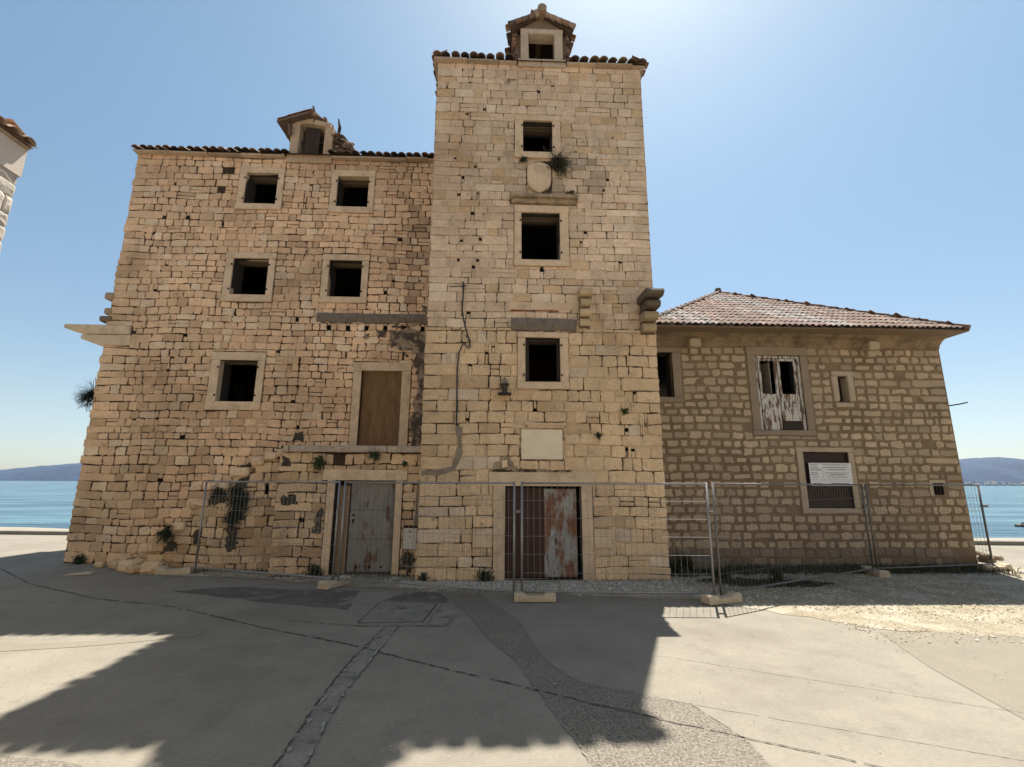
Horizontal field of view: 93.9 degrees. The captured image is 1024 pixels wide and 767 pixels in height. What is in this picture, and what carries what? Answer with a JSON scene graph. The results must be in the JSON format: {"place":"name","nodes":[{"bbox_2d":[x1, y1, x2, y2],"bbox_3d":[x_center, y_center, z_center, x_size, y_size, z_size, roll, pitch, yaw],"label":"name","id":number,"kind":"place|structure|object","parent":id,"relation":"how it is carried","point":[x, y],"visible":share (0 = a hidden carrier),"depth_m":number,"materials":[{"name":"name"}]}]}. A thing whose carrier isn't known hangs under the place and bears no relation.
{"place":"outdoors","nodes":[
{"label":"outdoors","id":0,"kind":"place"},
{"bbox_2d":[0,116,36,250],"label":"stone house","id":1,"kind":"structure","parent":0,"point":[17,143],"depth_m":7.40,"materials":[{"name":"stone"}]},
{"bbox_2d":[0,463,81,480],"bbox_3d":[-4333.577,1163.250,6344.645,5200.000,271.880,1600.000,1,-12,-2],"label":"hill","id":2,"kind":"structure","parent":0,"point":[66,472],"depth_m":5660.31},
{"bbox_2d":[0,754,83,766],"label":"path","id":3,"kind":"structure","parent":0,"point":[7,761],"depth_m":3.45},
{"bbox_2d":[0,632,203,650],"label":"path","id":4,"kind":"structure","parent":0,"point":[13,647],"depth_m":6.00,"materials":[{"name":"grey concrete"}]},
{"bbox_2d":[0,534,1023,766],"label":"ground","id":5,"kind":"structure","parent":0,"point":[92,699],"depth_m":4.97,"materials":[{"name":"concrete"}]},
{"bbox_2d":[71,552,86,564],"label":"weed","id":6,"kind":"object","parent":5,"relation":"on","point":[78,559],"visible":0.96,"depth_m":11.76,"materials":[{"name":"green plant"}]},
{"bbox_2d":[64,571,94,575],"bbox_3d":[-9.412,4.133,10.421,0.490,0.038,0.206,5,-13,-20],"label":"flat scrap","id":7,"kind":"object","parent":5,"relation":"on","point":[85,573],"visible":1,"depth_m":10.37,"materials":[{"name":"concrete"}]},
{"bbox_2d":[94,562,105,567],"bbox_3d":[-9.742,4.294,11.326,0.223,0.132,0.172,1,-12,-2],"label":"fallen stone","id":8,"kind":"object","parent":5,"relation":"on","point":[99,564],"visible":1,"depth_m":11.27,"materials":[{"name":"beige stone"}]},
{"bbox_2d":[107,559,118,569],"bbox_3d":[-9.193,4.221,11.143,0.386,0.237,0.304,-2,-12,12],"label":"fallen stone","id":9,"kind":"object","parent":5,"relation":"on","point":[112,564],"visible":0.5,"depth_m":11.03,"materials":[{"name":"beige stone"}]},
{"bbox_2d":[117,559,142,572],"bbox_3d":[-8.629,4.124,10.833,0.439,0.284,0.375,-4,-13,22],"label":"fallen stone","id":10,"kind":"object","parent":5,"relation":"on","point":[122,565],"visible":0.64,"depth_m":10.71,"materials":[{"name":"beige stone"}]},
{"bbox_2d":[64,106,433,562],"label":"stone house","id":11,"kind":"structure","parent":5,"relation":"on","point":[264,301],"depth_m":13.34,"materials":[{"name":"beige stone"}]},
{"bbox_2d":[70,377,98,411],"bbox_3d":[-11.247,0.284,12.750,1.011,0.984,0.733,-7,-14,32],"label":"weed","id":12,"kind":"object","parent":11,"relation":"attached to","point":[88,397],"visible":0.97,"depth_m":12.74,"materials":[{"name":"green plant"}]},
{"bbox_2d":[204,352,266,409],"bbox_3d":[-7.475,-0.028,13.174,1.469,1.616,0.555,1,-12,-2],"label":"window","id":13,"kind":"structure","parent":11,"relation":"in","point":[212,402],"depth_m":12.96,"materials":[{"name":"stone"}]},
{"bbox_2d":[219,252,276,301],"bbox_3d":[-7.462,-2.976,13.787,1.425,1.499,0.555,1,-12,-2],"label":"window","id":14,"kind":"structure","parent":11,"relation":"in","point":[227,295],"depth_m":13.56,"materials":[{"name":"stone"}]},
{"bbox_2d":[234,167,285,209],"bbox_3d":[-7.427,-5.711,14.357,1.328,1.387,0.555,1,-12,-2],"label":"window","id":15,"kind":"structure","parent":11,"relation":"in","point":[244,171],"depth_m":14.16,"materials":[{"name":"stone"}]},
{"bbox_2d":[318,254,369,303],"bbox_3d":[-4.783,-2.949,13.880,1.347,1.490,0.555,1,-12,-2],"label":"window","id":16,"kind":"structure","parent":11,"relation":"in","point":[324,297],"depth_m":13.66,"materials":[{"name":"stone"}]},
{"bbox_2d":[328,170,375,213],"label":"window","id":17,"kind":"structure","parent":11,"relation":"in","point":[367,178],"depth_m":14.26,"materials":[{"name":"stone"}]},
{"bbox_2d":[348,362,411,445],"bbox_3d":[-3.566,0.611,13.039,1.586,2.400,0.219,1,-12,-2],"label":"door","id":18,"kind":"structure","parent":11,"relation":"in","point":[385,402],"depth_m":13.05,"materials":[{"name":"wood"}]},
{"bbox_2d":[174,587,359,609],"bbox_3d":[-4.290,3.848,8.796,3.880,0.001,1.289,-3,-12,17],"label":"road patch","id":19,"kind":"object","parent":5,"relation":"on","point":[340,599],"visible":1,"depth_m":8.61,"materials":[{"name":"grey asphalt"}]},
{"bbox_2d":[117,445,421,575],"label":"stone terrace","id":20,"kind":"structure","parent":5,"relation":"on","point":[292,463],"depth_m":10.84,"materials":[{"name":"beige stone"}]},
{"bbox_2d":[154,521,174,546],"bbox_3d":[-7.949,3.412,10.839,0.497,0.631,0.388,1,-12,-2],"label":"ivy","id":21,"kind":"object","parent":20,"relation":"attached to","point":[166,533],"visible":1,"depth_m":10.84,"materials":[{"name":"green plant"}]},
{"bbox_2d":[209,483,222,497],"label":"ivy","id":22,"kind":"object","parent":20,"relation":"attached to","point":[215,491],"visible":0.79,"depth_m":11.14,"materials":[{"name":"green plant"}]},
{"bbox_2d":[216,477,249,509],"bbox_3d":[-6.449,2.588,11.162,0.717,0.782,0.562,3,-12,-15],"label":"ivy","id":23,"kind":"object","parent":20,"relation":"attached to","point":[235,493],"visible":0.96,"depth_m":11.10,"materials":[{"name":"green plant"}]},
{"bbox_2d":[216,502,249,530],"bbox_3d":[-6.428,3.069,11.013,0.716,0.675,0.470,1,-12,-2],"label":"ivy","id":24,"kind":"object","parent":20,"relation":"attached to","point":[233,517],"visible":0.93,"depth_m":11.02,"materials":[{"name":"green plant"}]},
{"bbox_2d":[309,454,328,473],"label":"weed","id":25,"kind":"object","parent":20,"relation":"on","point":[318,462],"visible":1,"depth_m":10.71,"materials":[{"name":"green plant"}]},
{"bbox_2d":[320,469,407,575],"bbox_3d":[-3.331,3.119,10.852,1.888,2.286,0.536,1,-12,-2],"label":"door","id":26,"kind":"structure","parent":20,"relation":"in","point":[390,544],"depth_m":10.76,"materials":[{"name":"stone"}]},
{"bbox_2d":[366,448,380,461],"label":"weed","id":27,"kind":"object","parent":20,"relation":"attached to","point":[374,455],"visible":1,"depth_m":10.81,"materials":[{"name":"green plant"}]},
{"bbox_2d":[403,528,417,549],"bbox_3d":[-2.243,3.426,10.555,0.300,0.450,0.090,1,-12,-2],"label":"meter box","id":28,"kind":"object","parent":20,"relation":"attached to","point":[409,539],"visible":0.85,"depth_m":10.52,"materials":[{"name":"grey plastic"}]},
{"bbox_2d":[277,626,395,766],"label":"road patch","id":29,"kind":"object","parent":5,"relation":"on","point":[306,741],"visible":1,"depth_m":4.29,"materials":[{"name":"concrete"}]},
{"bbox_2d":[275,626,398,766],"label":"pavement joint","id":30,"kind":"object","parent":29,"relation":"on","point":[308,720],"visible":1,"depth_m":4.45,"materials":[{"name":"grey concrete"}]},
{"bbox_2d":[351,601,441,625],"bbox_3d":[-1.741,3.584,7.516,1.160,0.025,1.390,1,-12,-2],"label":"manhole cover","id":31,"kind":"object","parent":5,"relation":"on","point":[387,613],"visible":1,"depth_m":7.38,"materials":[{"name":"concrete"}]},
{"bbox_2d":[360,607,461,625],"bbox_3d":[-1.369,3.497,7.044,0.943,0.001,1.508,-9,-15,39],"label":"road patch","id":32,"kind":"object","parent":5,"relation":"on","point":[442,616],"visible":0.88,"depth_m":7.19,"materials":[{"name":"concrete"}]},
{"bbox_2d":[383,591,449,602],"bbox_3d":[-1.668,3.798,8.497,1.229,0.001,0.956,1,-12,-2],"label":"road patch","id":33,"kind":"object","parent":5,"relation":"on","point":[427,597],"visible":0.85,"depth_m":8.43,"materials":[{"name":"grey concrete"}]},
{"bbox_2d":[337,481,515,598],"bbox_3d":[-1.680,2.870,9.051,3.628,2.010,0.042,-3,-12,16],"label":"fence","id":34,"kind":"object","parent":5,"relation":"on","point":[422,549],"visible":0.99,"depth_m":9.00,"materials":[{"name":"metal"}]},
{"bbox_2d":[0,568,880,766],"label":"pavement joint","id":35,"kind":"object","parent":5,"relation":"on","point":[302,726],"visible":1,"depth_m":4.63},
{"bbox_2d":[0,530,1023,545],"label":"quay edge","id":36,"kind":"object","parent":5,"relation":"on","point":[60,532],"visible":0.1,"depth_m":18.05,"materials":[{"name":"concrete"}]},
{"bbox_2d":[514,591,555,601],"bbox_3d":[0.393,3.682,8.284,0.720,0.145,0.251,1,-12,-2],"label":"ballast block","id":37,"kind":"object","parent":5,"relation":"on","point":[519,596],"depth_m":8.17,"materials":[{"name":"concrete"}]},
{"bbox_2d":[521,481,715,594],"bbox_3d":[1.843,2.772,8.496,3.377,2.010,0.041,0,-12,1],"label":"fence","id":38,"kind":"object","parent":37,"relation":"on","point":[639,591],"visible":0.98,"depth_m":8.49,"materials":[{"name":"metal"}]},
{"bbox_2d":[415,3,670,580],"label":"stone tower","id":39,"kind":"structure","parent":5,"relation":"on","point":[562,301],"depth_m":11.14,"materials":[{"name":"beige stone"}]},
{"bbox_2d":[450,281,470,426],"bbox_3d":[-1.194,-0.709,10.910,0.537,3.421,0.114,-1,-12,5],"label":"cable","id":40,"kind":"object","parent":39,"relation":"attached to","point":[462,314],"visible":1,"depth_m":10.88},
{"bbox_2d":[498,377,510,394],"bbox_3d":[-0.166,0.045,10.681,0.300,0.400,0.272,1,-12,-2],"label":"wall lamp","id":41,"kind":"object","parent":39,"relation":"attached to","point":[504,384],"visible":1,"depth_m":10.59,"materials":[{"name":"black metal"}]},
{"bbox_2d":[518,155,528,162],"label":"weed","id":42,"kind":"object","parent":39,"relation":"attached to","point":[523,158],"visible":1,"depth_m":11.91,"materials":[{"name":"green plant"}]},
{"bbox_2d":[514,115,560,158],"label":"window","id":43,"kind":"structure","parent":39,"relation":"in","point":[520,130],"depth_m":12.15,"materials":[{"name":"stone"}]},
{"bbox_2d":[517,332,568,389],"bbox_3d":[0.704,-0.484,11.164,1.188,1.347,0.560,1,-12,-2],"label":"window","id":44,"kind":"structure","parent":39,"relation":"in","point":[562,383],"depth_m":10.97,"materials":[{"name":"stone"}]},
{"bbox_2d":[472,472,615,580],"bbox_3d":[0.670,3.084,10.475,3.043,2.235,0.596,1,-12,-2],"label":"door","id":45,"kind":"structure","parent":39,"relation":"in","point":[539,534],"depth_m":10.32,"materials":[{"name":"stone"}]},
{"bbox_2d":[510,193,578,266],"bbox_3d":[0.776,-3.692,11.772,1.673,1.919,0.680,1,-12,-2],"label":"window","id":46,"kind":"structure","parent":39,"relation":"in","point":[530,202],"depth_m":11.64,"materials":[{"name":"stone"}]},
{"bbox_2d":[543,143,576,180],"bbox_3d":[1.189,-5.423,11.890,0.819,0.818,0.844,-4,-13,21],"label":"weed","id":47,"kind":"object","parent":39,"relation":"attached to","point":[557,162],"visible":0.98,"depth_m":11.86,"materials":[{"name":"green plant"}]},
{"bbox_2d":[565,189,574,194],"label":"weed","id":48,"kind":"object","parent":39,"relation":"attached to","point":[572,191],"visible":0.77,"depth_m":11.78,"materials":[{"name":"green plant"}]},
{"bbox_2d":[595,432,601,439],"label":"weed","id":49,"kind":"object","parent":39,"relation":"attached to","point":[599,434],"visible":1,"depth_m":10.57,"materials":[{"name":"green plant"}]},
{"bbox_2d":[620,407,628,415],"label":"weed","id":50,"kind":"object","parent":39,"relation":"attached to","point":[624,410],"visible":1,"depth_m":10.72,"materials":[{"name":"green plant"}]},
{"bbox_2d":[138,561,1023,636],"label":"verge","id":51,"kind":"structure","parent":5,"relation":"on","point":[987,630],"depth_m":8.70,"materials":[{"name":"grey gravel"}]},
{"bbox_2d":[125,564,140,573],"bbox_3d":[-8.359,4.113,10.597,0.328,0.204,0.255,-7,-14,30],"label":"fallen stone","id":52,"kind":"object","parent":51,"relation":"on","point":[132,569],"visible":0.96,"depth_m":10.51,"materials":[{"name":"beige stone"}]},
{"bbox_2d":[139,560,164,573],"bbox_3d":[-8.040,4.113,10.705,0.421,0.280,0.333,3,-12,-13],"label":"fallen stone","id":53,"kind":"object","parent":51,"relation":"on","point":[146,566],"visible":0.7,"depth_m":10.57,"materials":[{"name":"beige stone"}]},
{"bbox_2d":[151,565,166,573],"bbox_3d":[-7.767,4.122,10.555,0.289,0.183,0.229,3,-12,-15],"label":"fallen stone","id":54,"kind":"object","parent":51,"relation":"on","point":[153,569],"visible":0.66,"depth_m":10.46,"materials":[{"name":"beige stone"}]},
{"bbox_2d":[154,566,193,574],"bbox_3d":[-7.415,4.114,10.545,0.720,0.145,0.251,2,-12,-6],"label":"ballast block","id":55,"kind":"object","parent":51,"relation":"on","point":[166,570],"depth_m":10.44,"materials":[{"name":"concrete"}]},
{"bbox_2d":[301,563,326,577],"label":"weed","id":56,"kind":"object","parent":51,"relation":"on","point":[313,570],"visible":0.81,"depth_m":10.29,"materials":[{"name":"green plant"}]},
{"bbox_2d":[317,575,350,589],"bbox_3d":[-3.470,3.892,9.386,0.251,0.145,0.720,-4,-12,19],"label":"ballast block","id":57,"kind":"object","parent":51,"relation":"on","point":[327,584],"depth_m":9.18,"materials":[{"name":"concrete"}]},
{"bbox_2d":[193,480,340,579],"bbox_3d":[-5.247,3.082,10.154,3.653,2.010,0.042,-4,-12,18],"label":"fence","id":58,"kind":"object","parent":57,"relation":"on","point":[276,573],"visible":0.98,"depth_m":10.11,"materials":[{"name":"metal"}]},
{"bbox_2d":[417,572,428,580],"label":"weed","id":59,"kind":"object","parent":51,"relation":"on","point":[423,577],"visible":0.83,"depth_m":9.86,"materials":[{"name":"green plant"}]},
{"bbox_2d":[472,567,494,581],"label":"weed","id":60,"kind":"object","parent":51,"relation":"on","point":[484,575],"visible":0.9,"depth_m":9.87,"materials":[{"name":"green plant"}]},
{"bbox_2d":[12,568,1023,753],"bbox_3d":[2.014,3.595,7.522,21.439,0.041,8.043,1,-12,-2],"label":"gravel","id":61,"kind":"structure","parent":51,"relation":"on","point":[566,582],"depth_m":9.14,"materials":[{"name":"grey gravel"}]},
{"bbox_2d":[701,591,742,604],"bbox_3d":[3.607,3.688,8.237,0.720,0.145,0.251,5,-13,-22],"label":"ballast block","id":62,"kind":"object","parent":51,"relation":"on","point":[725,598],"depth_m":8.14,"materials":[{"name":"concrete"}]},
{"bbox_2d":[700,577,832,587],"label":"verge","id":63,"kind":"structure","parent":51,"relation":"on","point":[749,579],"depth_m":9.85,"materials":[{"name":"grey gravel"}]},
{"bbox_2d":[707,564,734,579],"bbox_3d":[4.492,4.111,10.246,0.538,0.547,0.424,1,-12,-2],"label":"weed","id":64,"kind":"object","parent":63,"relation":"on","point":[722,575],"visible":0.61,"depth_m":10.22,"materials":[{"name":"green plant"}]},
{"bbox_2d":[761,565,790,580],"bbox_3d":[5.588,4.058,10.139,0.591,0.415,0.479,-8,-14,34],"label":"weed","id":65,"kind":"object","parent":63,"relation":"on","point":[777,576],"visible":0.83,"depth_m":10.06,"materials":[{"name":"green plant"}]},
{"bbox_2d":[711,482,873,594],"bbox_3d":[5.895,3.050,9.736,5.210,2.010,0.042,7,-13,-29],"label":"fence","id":66,"kind":"object","parent":51,"relation":"on","point":[748,552],"visible":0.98,"depth_m":9.48,"materials":[{"name":"metal"}]},
{"bbox_2d":[670,567,990,576],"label":"verge","id":67,"kind":"structure","parent":51,"relation":"on","point":[710,574],"depth_m":11.06,"materials":[{"name":"soil"}]},
{"bbox_2d":[669,558,690,574],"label":"weed","id":68,"kind":"object","parent":67,"relation":"on","point":[672,567],"visible":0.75,"depth_m":10.76,"materials":[{"name":"green plant"}]},
{"bbox_2d":[670,549,690,568],"bbox_3d":[4.129,4.246,11.414,0.779,0.602,0.658,1,-12,-2],"label":"weed","id":69,"kind":"object","parent":67,"relation":"on","point":[683,559],"visible":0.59,"depth_m":11.38,"materials":[{"name":"green plant"}]},
{"bbox_2d":[864,483,993,569],"bbox_3d":[9.913,3.404,11.343,3.378,2.010,0.042,3,-12,-11],"label":"fence","id":70,"kind":"object","parent":67,"relation":"on","point":[938,565],"visible":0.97,"depth_m":11.33,"materials":[{"name":"metal"}]},
{"bbox_2d":[977,563,1012,570],"bbox_3d":[11.563,4.399,11.468,0.720,0.145,0.251,2,-12,-8],"label":"ballast block","id":71,"kind":"object","parent":67,"relation":"on","point":[999,565],"depth_m":11.39,"materials":[{"name":"concrete"}]},
{"bbox_2d":[861,566,890,577],"bbox_3d":[8.205,4.246,10.814,0.251,0.145,0.720,-1,-12,8],"label":"ballast block","id":72,"kind":"object","parent":51,"relation":"on","point":[881,573],"depth_m":10.53,"materials":[{"name":"concrete"}]},
{"bbox_2d":[467,611,1023,766],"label":"pavement joint","id":73,"kind":"object","parent":5,"relation":"on","point":[549,706],"visible":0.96,"depth_m":4.46,"materials":[{"name":"grey concrete"}]},
{"bbox_2d":[655,288,977,567],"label":"stone house","id":74,"kind":"structure","parent":5,"relation":"on","point":[753,388],"depth_m":12.35,"materials":[{"name":"brown stone"}]},
{"bbox_2d":[657,348,683,401],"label":"window","id":75,"kind":"structure","parent":74,"relation":"in","point":[675,362],"depth_m":12.56,"materials":[{"name":"beige stone"}]},
{"bbox_2d":[745,347,816,435],"bbox_3d":[7.041,0.222,12.778,1.656,2.361,0.451,1,-12,-2],"label":"window","id":76,"kind":"structure","parent":74,"relation":"in","point":[767,417],"depth_m":12.59,"materials":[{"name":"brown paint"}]},
{"bbox_2d":[795,447,861,513],"bbox_3d":[8.019,2.464,12.217,1.527,1.652,0.206,1,-12,-2],"label":"window","id":77,"kind":"structure","parent":74,"relation":"in","point":[836,455],"depth_m":12.15,"materials":[{"name":"stone"}]},
{"bbox_2d":[808,463,852,485],"bbox_3d":[8.078,2.302,12.129,1.090,0.570,0.018,1,-12,-2],"label":"notice board","id":78,"kind":"object","parent":74,"relation":"attached to","point":[830,473],"visible":0.91,"depth_m":12.12,"materials":[{"name":"white paper"}]},
{"bbox_2d":[831,371,855,406],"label":"window","id":79,"kind":"structure","parent":74,"relation":"in","point":[847,384],"depth_m":12.66,"materials":[{"name":"stone"}]},
{"bbox_2d":[966,484,990,562],"bbox_3d":[11.704,3.838,13.388,0.042,2.010,3.394,0,-12,3],"label":"fence","id":80,"kind":"object","parent":5,"relation":"on","point":[978,530],"visible":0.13,"depth_m":11.91,"materials":[{"name":"metal"}]},
{"bbox_2d":[0,481,1023,537],"bbox_3d":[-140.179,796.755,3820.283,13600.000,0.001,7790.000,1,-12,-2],"label":"sea","id":81,"kind":"structure","parent":0,"point":[41,504],"depth_m":56.47,"materials":[{"name":"liquid"}]},
{"bbox_2d":[1014,522,1023,526],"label":"float","id":82,"kind":"object","parent":81,"relation":"on","point":[1021,524],"visible":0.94,"depth_m":32.93,"materials":[{"name":"white plastic"}]},
{"bbox_2d":[0,527,1023,539],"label":"beach","id":83,"kind":"structure","parent":0,"point":[17,528],"depth_m":26.77,"materials":[{"name":"beige sand"}]},
{"bbox_2d":[0,0,1023,469],"label":"sky","id":84,"kind":"structure","parent":0,"point":[865,155],"materials":[{"name":"blue"}]},
{"bbox_2d":[441,591,772,766],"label":"path","id":85,"kind":"structure","parent":0,"point":[598,733],"depth_m":4.12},
{"bbox_2d":[688,554,725,569],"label":"stone block","id":86,"kind":"structure","parent":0,"point":[702,563],"depth_m":11.07,"materials":[{"name":"grey stone"}]},
{"bbox_2d":[880,632,1023,718],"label":"path","id":87,"kind":"structure","parent":0,"point":[975,666],"depth_m":5.58,"materials":[{"name":"beige concrete"}]},
{"bbox_2d":[959,457,1023,485],"bbox_3d":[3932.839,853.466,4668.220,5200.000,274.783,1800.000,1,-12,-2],"label":"hill","id":88,"kind":"structure","parent":0,"point":[1000,470],"depth_m":4032.72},
{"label":"fallen stone","id":89,"kind":"object","parent":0,"visible":0},
{"bbox_2d":[979,553,990,559],"bbox_3d":[11.617,4.244,11.727,0.194,0.173,0.239,5,-13,-22],"label":"fallen stone","id":90,"kind":"object","parent":89,"relation":"on","point":[982,555],"visible":0.72,"depth_m":11.71,"materials":[{"name":"beige stone"}]},
{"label":"fallen stone","id":91,"kind":"object","parent":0,"visible":0},
{"bbox_2d":[993,555,1003,560],"bbox_3d":[11.972,4.291,11.772,0.143,0.126,0.184,4,-12,-19],"label":"fallen stone","id":92,"kind":"object","parent":91,"relation":"on","point":[998,558],"visible":0.98,"depth_m":11.72,"materials":[{"name":"beige stone"}]}
]}

